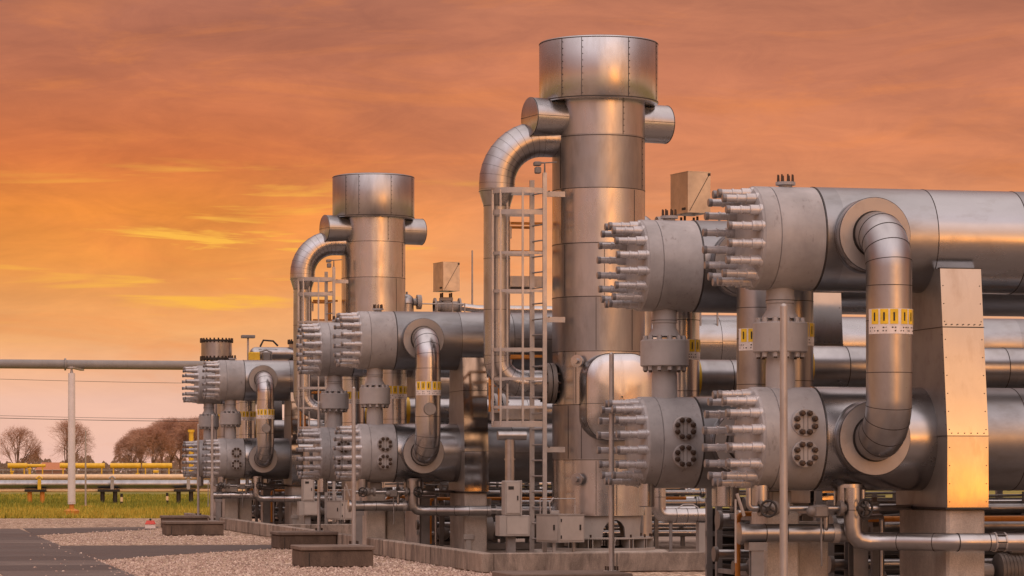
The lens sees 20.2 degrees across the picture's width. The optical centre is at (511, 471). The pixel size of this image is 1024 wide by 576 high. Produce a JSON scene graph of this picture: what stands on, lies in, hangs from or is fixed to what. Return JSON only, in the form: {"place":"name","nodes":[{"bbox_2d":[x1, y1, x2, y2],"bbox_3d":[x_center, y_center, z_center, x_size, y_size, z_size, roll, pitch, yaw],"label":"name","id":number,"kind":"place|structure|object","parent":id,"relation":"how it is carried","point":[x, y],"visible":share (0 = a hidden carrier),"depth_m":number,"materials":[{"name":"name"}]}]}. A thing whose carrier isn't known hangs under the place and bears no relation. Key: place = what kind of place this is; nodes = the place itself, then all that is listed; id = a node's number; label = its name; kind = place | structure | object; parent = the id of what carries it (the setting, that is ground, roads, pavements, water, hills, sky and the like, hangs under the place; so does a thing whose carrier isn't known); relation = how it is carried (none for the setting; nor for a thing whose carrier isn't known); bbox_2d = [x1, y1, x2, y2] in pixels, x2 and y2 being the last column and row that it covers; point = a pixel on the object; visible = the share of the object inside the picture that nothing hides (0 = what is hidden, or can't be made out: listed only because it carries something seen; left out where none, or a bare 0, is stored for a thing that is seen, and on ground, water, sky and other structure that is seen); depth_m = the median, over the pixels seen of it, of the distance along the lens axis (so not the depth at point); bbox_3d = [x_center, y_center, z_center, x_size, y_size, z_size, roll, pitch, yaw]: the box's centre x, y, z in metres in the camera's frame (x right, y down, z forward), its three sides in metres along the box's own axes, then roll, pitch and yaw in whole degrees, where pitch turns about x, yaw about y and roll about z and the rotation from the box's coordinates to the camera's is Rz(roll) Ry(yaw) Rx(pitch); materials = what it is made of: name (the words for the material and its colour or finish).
{"place":"outdoors","nodes":[
{"label":"outdoors","id":0,"kind":"place"},
{"bbox_2d":[0,529,133,575],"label":"path","id":1,"kind":"structure","parent":0,"point":[19,549],"depth_m":51.47,"materials":[{"name":"asphalt"}]},
{"bbox_2d":[23,527,157,534],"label":"path","id":2,"kind":"structure","parent":0,"point":[40,531],"depth_m":79.04,"materials":[{"name":"concrete"}]},
{"bbox_2d":[0,492,209,517],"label":"grass","id":3,"kind":"structure","parent":0,"point":[140,505],"depth_m":119.86,"materials":[{"name":"plant"}]},
{"bbox_2d":[63,545,271,559],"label":"path","id":4,"kind":"structure","parent":0,"point":[102,552],"depth_m":58.85,"materials":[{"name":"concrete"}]},
{"bbox_2d":[0,518,704,575],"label":"gravel","id":5,"kind":"structure","parent":0,"point":[11,523],"depth_m":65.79,"materials":[{"name":"gravel"}]},
{"bbox_2d":[161,521,224,535],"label":"concrete block","id":6,"kind":"structure","parent":5,"relation":"on","point":[181,528],"depth_m":71.67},
{"bbox_2d":[184,513,275,536],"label":"concrete kerb","id":7,"kind":"structure","parent":5,"relation":"on","point":[250,527],"depth_m":74.31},
{"bbox_2d":[270,531,337,548],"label":"concrete block","id":8,"kind":"structure","parent":5,"relation":"on","point":[283,539],"depth_m":59.30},
{"bbox_2d":[290,544,374,566],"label":"concrete block","id":9,"kind":"structure","parent":5,"relation":"on","point":[336,555],"depth_m":47.96,"materials":[{"name":"concrete"}]},
{"bbox_2d":[348,387,359,544],"bbox_3d":[-2.679,-0.090,48.763,0.170,2.680,0.170,0,0,-12],"label":"thin pole","id":10,"kind":"object","parent":9,"relation":"on","point":[353,542],"visible":1,"depth_m":48.73,"materials":[{"name":"metal"}]},
{"bbox_2d":[347,500,410,543],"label":"branch pipe","id":11,"kind":"object","parent":5,"relation":"on","point":[363,506],"visible":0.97,"depth_m":55.51,"materials":[{"name":"metal"}]},
{"bbox_2d":[271,525,493,572],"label":"concrete kerb","id":12,"kind":"structure","parent":5,"relation":"on","point":[472,560],"depth_m":49.91,"materials":[{"name":"concrete"}]},
{"bbox_2d":[492,570,632,575],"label":"concrete block","id":13,"kind":"structure","parent":5,"relation":"on","point":[556,573],"depth_m":35.22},
{"bbox_2d":[603,352,619,571],"bbox_3d":[1.238,-0.115,35.814,0.170,2.730,0.170,0,0,-12],"label":"thin pole","id":14,"kind":"object","parent":13,"relation":"on","point":[611,567],"visible":1,"depth_m":35.79,"materials":[{"name":"metal"}]},
{"bbox_2d":[493,551,704,571],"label":"concrete kerb","id":15,"kind":"structure","parent":5,"relation":"on","point":[653,561],"depth_m":45.71,"materials":[{"name":"concrete"}]},
{"bbox_2d":[0,472,1021,508],"bbox_3d":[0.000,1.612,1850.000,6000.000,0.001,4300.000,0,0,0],"label":"ground","id":16,"kind":"structure","parent":0,"point":[886,495],"depth_m":217.97,"materials":[{"name":"plant"}]},
{"bbox_2d":[0,425,43,473],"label":"bare tree","id":17,"kind":"object","parent":16,"relation":"on","point":[21,434],"visible":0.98,"depth_m":429.76,"materials":[{"name":"brown plant"}]},
{"bbox_2d":[25,476,46,502],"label":"pipe trestle","id":18,"kind":"object","parent":16,"relation":"on","point":[40,490],"visible":0.83,"depth_m":136.75,"materials":[{"name":"metal"}]},
{"bbox_2d":[0,474,250,479],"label":"beige pipeline","id":19,"kind":"object","parent":18,"relation":"on","point":[95,476],"depth_m":138.27,"materials":[{"name":"beige paint"}]},
{"bbox_2d":[0,480,550,488],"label":"silver pipeline","id":20,"kind":"object","parent":18,"relation":"on","point":[99,484],"depth_m":137.59,"materials":[{"name":"metal"}]},
{"bbox_2d":[0,488,698,491],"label":"beige pipeline","id":21,"kind":"object","parent":18,"relation":"on","point":[96,490],"depth_m":137.83,"materials":[{"name":"paint"}]},
{"bbox_2d":[47,418,96,473],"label":"bare tree","id":22,"kind":"object","parent":16,"relation":"on","point":[80,432],"visible":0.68,"depth_m":429.68,"materials":[{"name":"brown plant"}]},
{"bbox_2d":[64,366,83,515],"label":"pipe post","id":23,"kind":"object","parent":16,"relation":"on","point":[71,443],"visible":0.92,"depth_m":100.39,"materials":[{"name":"metal"}]},
{"bbox_2d":[0,358,203,370],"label":"overhead pipe","id":24,"kind":"object","parent":23,"relation":"on","point":[64,364],"visible":0.3,"depth_m":103.10,"materials":[{"name":"metal"}]},
{"bbox_2d":[0,454,194,473],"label":"undergrowth","id":25,"kind":"object","parent":16,"relation":"on","point":[4,469],"visible":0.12,"depth_m":526.23,"materials":[{"name":"brown plant"}]},
{"bbox_2d":[112,435,147,473],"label":"grove tree","id":26,"kind":"object","parent":16,"relation":"on","point":[120,447],"visible":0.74,"depth_m":399.79,"materials":[{"name":"brown plant"}]},
{"bbox_2d":[124,426,177,468],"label":"grove tree","id":27,"kind":"object","parent":16,"relation":"on","point":[157,435],"visible":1,"depth_m":393.21,"materials":[{"name":"brown plant"}]},
{"bbox_2d":[168,417,202,464],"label":"grove tree","id":28,"kind":"object","parent":16,"relation":"on","point":[184,428],"visible":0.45,"depth_m":396.61,"materials":[{"name":"brown plant"}]},
{"bbox_2d":[0,0,1023,471],"label":"sky","id":29,"kind":"structure","parent":0,"point":[166,166],"materials":[{"name":"orange"}]},
{"bbox_2d":[438,537,695,552],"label":"bund floor","id":30,"kind":"structure","parent":0,"point":[690,544],"depth_m":61.24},
{"bbox_2d":[362,482,404,544],"bbox_3d":[-2.512,0.907,56.339,0.810,1.385,0.775,0,0,-12],"label":"concrete pedestal","id":31,"kind":"object","parent":30,"relation":"on","point":[377,524],"visible":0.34,"depth_m":55.97,"materials":[{"name":"paint"}]},
{"bbox_2d":[344,481,454,545],"bbox_3d":[-2.161,0.890,55.880,1.197,1.420,2.246,0,0,30],"label":"bore pipe","id":32,"kind":"object","parent":30,"relation":"on","point":[393,493],"visible":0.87,"depth_m":55.62,"materials":[{"name":"metal"}]},
{"bbox_2d":[408,481,695,515],"bbox_3d":[0.806,0.525,55.672,5.618,0.690,0.668,0,0,-6],"label":"drain pipe","id":33,"kind":"object","parent":32,"relation":"attached to","point":[438,510],"visible":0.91,"depth_m":55.44,"materials":[{"name":"metal"}]},
{"bbox_2d":[404,370,439,545],"bbox_3d":[-1.900,-0.303,60.455,0.520,3.807,1.660,0,0,-12],"label":"header support","id":34,"kind":"object","parent":30,"relation":"on","point":[411,531],"visible":0.06,"depth_m":60.29,"materials":[{"name":"metal"}]},
{"bbox_2d":[296,427,356,481],"bbox_3d":[3.568,-0.355,61.713,16.380,1.148,1.564,0,0,-12],"label":"header vessel","id":35,"kind":"object","parent":34,"relation":"on","point":[323,442],"visible":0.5,"depth_m":59.62,"materials":[{"name":"paint"}]},
{"bbox_2d":[320,375,348,427],"bbox_3d":[-3.707,-1.448,60.108,0.598,1.155,0.598,0,0,-12],"label":"flanged riser","id":36,"kind":"object","parent":35,"relation":"on","point":[334,406],"visible":0.98,"depth_m":59.95,"materials":[{"name":"paint"}]},
{"bbox_2d":[296,316,488,377],"bbox_3d":[3.568,-2.603,61.713,16.380,1.274,1.564,0,0,-12],"label":"header vessel","id":37,"kind":"object","parent":34,"relation":"on","point":[321,354],"visible":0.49,"depth_m":59.70,"materials":[{"name":"paint"}]},
{"bbox_2d":[343,377,364,425],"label":"elbow pipe","id":38,"kind":"object","parent":37,"relation":"attached to","point":[349,383],"visible":0.12,"depth_m":61.70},
{"bbox_2d":[449,357,489,551],"bbox_3d":[-0.856,-0.303,56.282,0.520,3.807,1.660,0,0,-12],"label":"header support","id":39,"kind":"object","parent":30,"relation":"on","point":[468,413],"visible":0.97,"depth_m":55.58,"materials":[{"name":"metal"}]},
{"bbox_2d":[333,423,551,481],"bbox_3d":[4.611,-0.355,57.539,16.380,1.148,1.564,0,0,-12],"label":"header vessel","id":40,"kind":"object","parent":39,"relation":"on","point":[383,452],"visible":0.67,"depth_m":55.70,"materials":[{"name":"paint"}]},
{"bbox_2d":[359,368,389,424],"bbox_3d":[-2.664,-1.448,55.934,0.598,1.155,0.598,0,0,-12],"label":"flanged riser","id":41,"kind":"object","parent":40,"relation":"on","point":[374,401],"visible":1,"depth_m":55.78,"materials":[{"name":"paint"}]},
{"bbox_2d":[333,304,1023,369],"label":"header vessel","id":42,"kind":"object","parent":39,"relation":"on","point":[379,337],"visible":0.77,"depth_m":55.87,"materials":[{"name":"paint"}]},
{"bbox_2d":[382,370,406,423],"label":"elbow pipe","id":43,"kind":"object","parent":42,"relation":"attached to","point":[395,412],"visible":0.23,"depth_m":57.53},
{"bbox_2d":[411,326,440,464],"bbox_3d":[-1.645,-1.448,55.140,0.499,2.677,0.990,0,0,-12],"label":"elbow pipe","id":44,"kind":"object","parent":42,"relation":"attached to","point":[426,345],"visible":1,"depth_m":54.77,"materials":[{"name":"metal"}]},
{"bbox_2d":[407,393,551,423],"bbox_3d":[1.537,0.006,59.268,7.640,3.188,0.716,0,0,-12],"label":"crossover line","id":45,"kind":"object","parent":30,"relation":"on","point":[444,409],"visible":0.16,"depth_m":58.57,"materials":[{"name":"grey paint"}]},
{"bbox_2d":[495,431,529,552],"bbox_3d":[0.015,0.438,51.776,0.560,2.324,0.376,0,0,-12],"label":"instrument stand","id":46,"kind":"object","parent":30,"relation":"on","point":[511,520],"visible":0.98,"depth_m":51.65,"materials":[{"name":"paint"}]},
{"bbox_2d":[507,483,527,533],"bbox_3d":[0.094,0.670,51.628,0.390,0.920,0.025,0,0,-12],"label":"door","id":47,"kind":"structure","parent":46,"relation":"in","point":[517,525],"depth_m":51.61,"materials":[{"name":"paint"}]},
{"bbox_2d":[487,499,541,549],"bbox_3d":[-0.051,1.055,57.740,1.500,1.010,0.550,0,0,-12],"label":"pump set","id":48,"kind":"object","parent":30,"relation":"on","point":[490,530],"visible":0.19,"depth_m":57.50,"materials":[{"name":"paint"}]},
{"bbox_2d":[535,497,584,551],"bbox_3d":[0.880,1.035,52.446,0.658,1.129,0.656,0,0,-40],"label":"control cabinet","id":49,"kind":"object","parent":30,"relation":"on","point":[554,527],"visible":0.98,"depth_m":52.24,"materials":[{"name":"metal"}]},
{"bbox_2d":[415,484,745,549],"bbox_3d":[1.847,0.935,59.134,7.924,1.330,1.774,0,0,-12],"label":"pipe bundle","id":50,"kind":"object","parent":30,"relation":"on","point":[681,529],"visible":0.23,"depth_m":58.81,"materials":[{"name":"paint"}]},
{"bbox_2d":[521,34,674,552],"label":"separator tower","id":51,"kind":"structure","parent":30,"relation":"on","point":[600,111],"depth_m":53.21,"materials":[{"name":"metal"}]},
{"bbox_2d":[479,124,560,403],"bbox_3d":[0.212,-3.899,53.691,1.690,5.276,0.757,0,0,-12],"label":"gooseneck pipe","id":52,"kind":"object","parent":51,"relation":"attached to","point":[511,152],"visible":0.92,"depth_m":53.39,"materials":[{"name":"metal"}]},
{"bbox_2d":[489,355,541,419],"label":"access platform","id":53,"kind":"structure","parent":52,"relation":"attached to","point":[514,414],"depth_m":54.05,"materials":[{"name":"metal"}]},
{"bbox_2d":[510,222,541,288],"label":"access platform","id":54,"kind":"structure","parent":51,"relation":"attached to","point":[515,282],"depth_m":54.02,"materials":[{"name":"metal"}]},
{"bbox_2d":[491,173,564,552],"bbox_3d":[0.291,-1.950,53.217,1.359,7.100,0.562,0,0,-12],"label":"caged ladder","id":55,"kind":"object","parent":51,"relation":"attached to","point":[530,212],"visible":0.99,"depth_m":53.04,"materials":[{"name":"metal"}]},
{"bbox_2d":[640,216,662,535],"bbox_3d":[2.562,-1.680,55.142,0.655,6.560,0.470,0,0,-12],"label":"vent pipe","id":56,"kind":"object","parent":30,"relation":"on","point":[646,524],"visible":0.06,"depth_m":54.95,"materials":[{"name":"metal"}]},
{"bbox_2d":[652,488,704,551],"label":"relief pipe","id":57,"kind":"object","parent":30,"relation":"on","point":[661,512],"visible":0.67,"depth_m":50.12,"materials":[{"name":"metal"}]},
{"bbox_2d":[779,303,787,575],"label":"thin pole","id":58,"kind":"object","parent":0,"point":[783,566],"visible":1,"depth_m":23.98,"materials":[{"name":"metal"}]},
{"label":"bund floor","id":59,"kind":"structure","parent":0,"visible":0},
{"bbox_2d":[700,360,736,396],"bbox_3d":[6.089,0.006,38.984,7.640,3.188,0.715,0,0,-12],"label":"crossover line","id":60,"kind":"object","parent":59,"relation":"on","point":[716,375],"visible":0.08,"depth_m":38.02,"materials":[{"name":"silver metal"}]},
{"bbox_2d":[752,491,827,575],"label":"concrete pedestal","id":61,"kind":"object","parent":59,"relation":"on","point":[804,558],"visible":0.38,"depth_m":31.50,"materials":[{"name":"paint"}]},
{"bbox_2d":[737,522,848,575],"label":"branch pipe","id":62,"kind":"object","parent":59,"relation":"on","point":[754,539],"visible":0.79,"depth_m":31.05,"materials":[{"name":"metal"}]},
{"bbox_2d":[771,292,843,520],"bbox_3d":[3.696,-0.303,35.998,0.520,3.807,1.660,0,0,-12],"label":"header support","id":63,"kind":"object","parent":59,"relation":"on","point":[827,314],"visible":0.2,"depth_m":35.39,"materials":[{"name":"metal"}]},
{"bbox_2d":[596,396,744,488],"bbox_3d":[9.163,-0.355,37.256,16.380,1.148,1.564,0,0,-12],"label":"header vessel","id":64,"kind":"object","parent":63,"relation":"on","point":[665,439],"visible":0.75,"depth_m":35.20,"materials":[{"name":"paint"}]},
{"bbox_2d":[640,309,688,397],"bbox_3d":[1.888,-1.448,35.651,0.598,1.155,0.598,0,0,-12],"label":"flanged riser","id":65,"kind":"object","parent":64,"relation":"on","point":[663,361],"visible":0.99,"depth_m":35.49,"materials":[{"name":"paint"}]},
{"bbox_2d":[712,486,738,506],"bbox_3d":[2.643,0.260,35.664,0.338,0.360,0.338,0,0,-12],"label":"drain pot","id":66,"kind":"object","parent":64,"relation":"attached to","point":[723,496],"visible":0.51,"depth_m":35.51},
{"bbox_2d":[596,209,1023,316],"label":"header vessel","id":67,"kind":"object","parent":63,"relation":"on","point":[664,259],"visible":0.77,"depth_m":35.27,"materials":[{"name":"paint"}]},
{"bbox_2d":[662,312,699,396],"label":"elbow pipe","id":68,"kind":"object","parent":67,"relation":"attached to","point":[688,379],"visible":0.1,"depth_m":37.24,"materials":[{"name":"metal"}]},
{"bbox_2d":[671,171,710,220],"bbox_3d":[4.966,-4.465,57.464,3.920,2.891,0.865,0,0,-12],"label":"metal box","id":69,"kind":"object","parent":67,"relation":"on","point":[690,193],"visible":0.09,"depth_m":56.84,"materials":[{"name":"paint"}]},
{"bbox_2d":[727,255,770,457],"bbox_3d":[2.903,-1.448,34.874,0.499,2.677,0.955,0,0,-12],"label":"elbow pipe","id":70,"kind":"object","parent":67,"relation":"attached to","point":[750,308],"visible":0.19,"depth_m":34.45,"materials":[{"name":"metal"}]},
{"bbox_2d":[735,488,913,575],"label":"bore pipe","id":71,"kind":"object","parent":59,"relation":"on","point":[818,511],"visible":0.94,"depth_m":30.97,"materials":[{"name":"metal"}]},
{"bbox_2d":[844,488,1023,551],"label":"drain pipe","id":72,"kind":"object","parent":71,"relation":"attached to","point":[857,536],"visible":1,"depth_m":30.91,"materials":[{"name":"metal"}]},
{"bbox_2d":[848,500,870,575],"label":"steel post","id":73,"kind":"object","parent":59,"relation":"on","point":[857,562],"visible":0.32,"depth_m":32.17,"materials":[{"name":"metal"}]},
{"bbox_2d":[705,489,1021,575],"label":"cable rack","id":74,"kind":"object","parent":59,"relation":"on","point":[728,537],"visible":0.06,"depth_m":39.20,"materials":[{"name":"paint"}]},
{"bbox_2d":[711,497,1021,575],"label":"pipe bundle","id":75,"kind":"object","parent":59,"relation":"on","point":[719,553],"visible":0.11,"depth_m":38.18,"materials":[{"name":"paint"}]},
{"bbox_2d":[813,346,1023,387],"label":"crossover line","id":76,"kind":"object","parent":59,"relation":"on","point":[839,366],"visible":0.32,"depth_m":33.95,"materials":[{"name":"silver metal"}]},
{"bbox_2d":[814,491,1023,575],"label":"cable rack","id":77,"kind":"object","parent":59,"relation":"on","point":[839,550],"visible":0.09,"depth_m":35.16,"materials":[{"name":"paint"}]},
{"bbox_2d":[826,494,1023,575],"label":"pipe bundle","id":78,"kind":"object","parent":59,"relation":"on","point":[1010,524],"visible":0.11,"depth_m":34.12,"materials":[{"name":"paint"}]},
{"bbox_2d":[896,267,990,575],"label":"header support","id":79,"kind":"object","parent":59,"relation":"on","point":[948,364],"visible":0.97,"depth_m":31.16,"materials":[{"name":"metal"}]},
{"bbox_2d":[702,174,1023,294],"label":"header vessel","id":80,"kind":"object","parent":79,"relation":"on","point":[785,234],"visible":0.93,"depth_m":31.27,"materials":[{"name":"paint"}]},
{"bbox_2d":[778,291,814,386],"bbox_3d":[3.345,-1.448,32.821,0.498,2.677,1.446,0,0,-12],"label":"elbow pipe","id":81,"kind":"object","parent":80,"relation":"attached to","point":[803,304],"visible":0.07,"depth_m":33.09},
{"bbox_2d":[854,211,912,460],"bbox_3d":[3.946,-1.448,30.701,0.499,2.677,0.955,0,0,-12],"label":"elbow pipe","id":82,"kind":"object","parent":80,"relation":"attached to","point":[883,246],"visible":1,"depth_m":30.31,"materials":[{"name":"metal"}]},
{"bbox_2d":[702,386,1023,490],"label":"header vessel","id":83,"kind":"object","parent":79,"relation":"on","point":[823,452],"visible":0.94,"depth_m":31.21,"materials":[{"name":"paint"}]},
{"bbox_2d":[753,288,807,388],"bbox_3d":[2.932,-1.448,31.478,0.598,1.155,0.598,0,0,-12],"label":"flanged riser","id":84,"kind":"object","parent":83,"relation":"on","point":[766,338],"visible":0.94,"depth_m":31.33,"materials":[{"name":"paint"}]},
{"bbox_2d":[984,551,1023,575],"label":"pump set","id":85,"kind":"object","parent":59,"relation":"on","point":[1008,563],"visible":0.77,"depth_m":33.18,"materials":[{"name":"paint"}]},
{"label":"bund floor","id":86,"kind":"structure","parent":0,"visible":0},
{"bbox_2d":[200,338,232,516],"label":"flanged drum","id":87,"kind":"object","parent":86,"relation":"on","point":[213,349],"visible":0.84,"depth_m":87.65,"materials":[{"name":"metal"}]},
{"bbox_2d":[222,479,251,520],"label":"concrete pedestal","id":88,"kind":"object","parent":86,"relation":"on","point":[233,508],"visible":0.59,"depth_m":80.50,"materials":[{"name":"paint"}]},
{"bbox_2d":[208,478,286,523],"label":"bore pipe","id":89,"kind":"object","parent":86,"relation":"on","point":[242,486],"visible":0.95,"depth_m":80.15,"materials":[{"name":"metal"}]},
{"bbox_2d":[253,478,340,501],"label":"drain pipe","id":90,"kind":"object","parent":89,"relation":"attached to","point":[273,498],"visible":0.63,"depth_m":80.00,"materials":[{"name":"metal"}]},
{"bbox_2d":[261,401,282,524],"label":"header support","id":91,"kind":"object","parent":86,"relation":"on","point":[277,410],"visible":0.17,"depth_m":84.39,"materials":[{"name":"metal"}]},
{"bbox_2d":[182,440,214,477],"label":"header vessel","id":92,"kind":"object","parent":91,"relation":"on","point":[194,456],"visible":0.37,"depth_m":84.14,"materials":[{"name":"paint"}]},
{"bbox_2d":[199,403,218,439],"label":"flanged riser","id":93,"kind":"object","parent":92,"relation":"on","point":[205,419],"visible":0.93,"depth_m":84.50,"materials":[{"name":"paint"}]},
{"bbox_2d":[182,365,319,404],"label":"header vessel","id":94,"kind":"object","parent":91,"relation":"on","point":[197,387],"visible":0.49,"depth_m":84.22,"materials":[{"name":"paint"}]},
{"bbox_2d":[284,392,307,523],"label":"header support","id":95,"kind":"object","parent":86,"relation":"on","point":[292,482],"visible":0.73,"depth_m":80.13,"materials":[{"name":"metal"}]},
{"bbox_2d":[202,438,313,478],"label":"header vessel","id":96,"kind":"object","parent":95,"relation":"on","point":[234,458],"visible":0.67,"depth_m":80.09,"materials":[{"name":"paint"}]},
{"bbox_2d":[220,400,240,438],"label":"flanged riser","id":97,"kind":"object","parent":96,"relation":"on","point":[230,418],"visible":1,"depth_m":80.32,"materials":[{"name":"paint"}]},
{"bbox_2d":[202,355,537,400],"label":"header vessel","id":98,"kind":"object","parent":95,"relation":"on","point":[233,378],"visible":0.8,"depth_m":80.21,"materials":[{"name":"paint"}]},
{"bbox_2d":[239,401,255,437],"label":"elbow pipe","id":99,"kind":"object","parent":98,"relation":"attached to","point":[247,427],"visible":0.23,"depth_m":82.07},
{"bbox_2d":[254,371,273,466],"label":"elbow pipe","id":100,"kind":"object","parent":98,"relation":"attached to","point":[264,383],"visible":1,"depth_m":79.31,"materials":[{"name":"metal"}]},
{"bbox_2d":[432,262,551,312],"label":"actuated valve","id":101,"kind":"object","parent":98,"relation":"attached to","point":[446,276],"visible":0.61,"depth_m":81.61,"materials":[{"name":"paint"}]},
{"bbox_2d":[297,444,316,523],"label":"instrument stand","id":102,"kind":"object","parent":86,"relation":"on","point":[307,504],"visible":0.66,"depth_m":76.13,"materials":[{"name":"paint"}]},
{"bbox_2d":[326,489,359,523],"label":"control cabinet","id":103,"kind":"object","parent":86,"relation":"on","point":[335,509],"visible":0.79,"depth_m":76.70,"materials":[{"name":"metal"}]},
{"bbox_2d":[319,172,426,523],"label":"separator tower","id":104,"kind":"structure","parent":86,"relation":"on","point":[374,223],"depth_m":77.72,"materials":[{"name":"metal"}]},
{"bbox_2d":[290,233,345,423],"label":"gooseneck pipe","id":105,"kind":"object","parent":104,"relation":"attached to","point":[312,252],"visible":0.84,"depth_m":77.88,"materials":[{"name":"metal"}]},
{"bbox_2d":[298,267,347,523],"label":"caged ladder","id":106,"kind":"object","parent":104,"relation":"attached to","point":[326,279],"visible":0.57,"depth_m":77.54,"materials":[{"name":"metal"}]},
{"bbox_2d":[262,481,501,523],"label":"pipe bundle","id":107,"kind":"object","parent":86,"relation":"on","point":[280,513],"visible":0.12,"depth_m":82.41,"materials":[{"name":"paint"}]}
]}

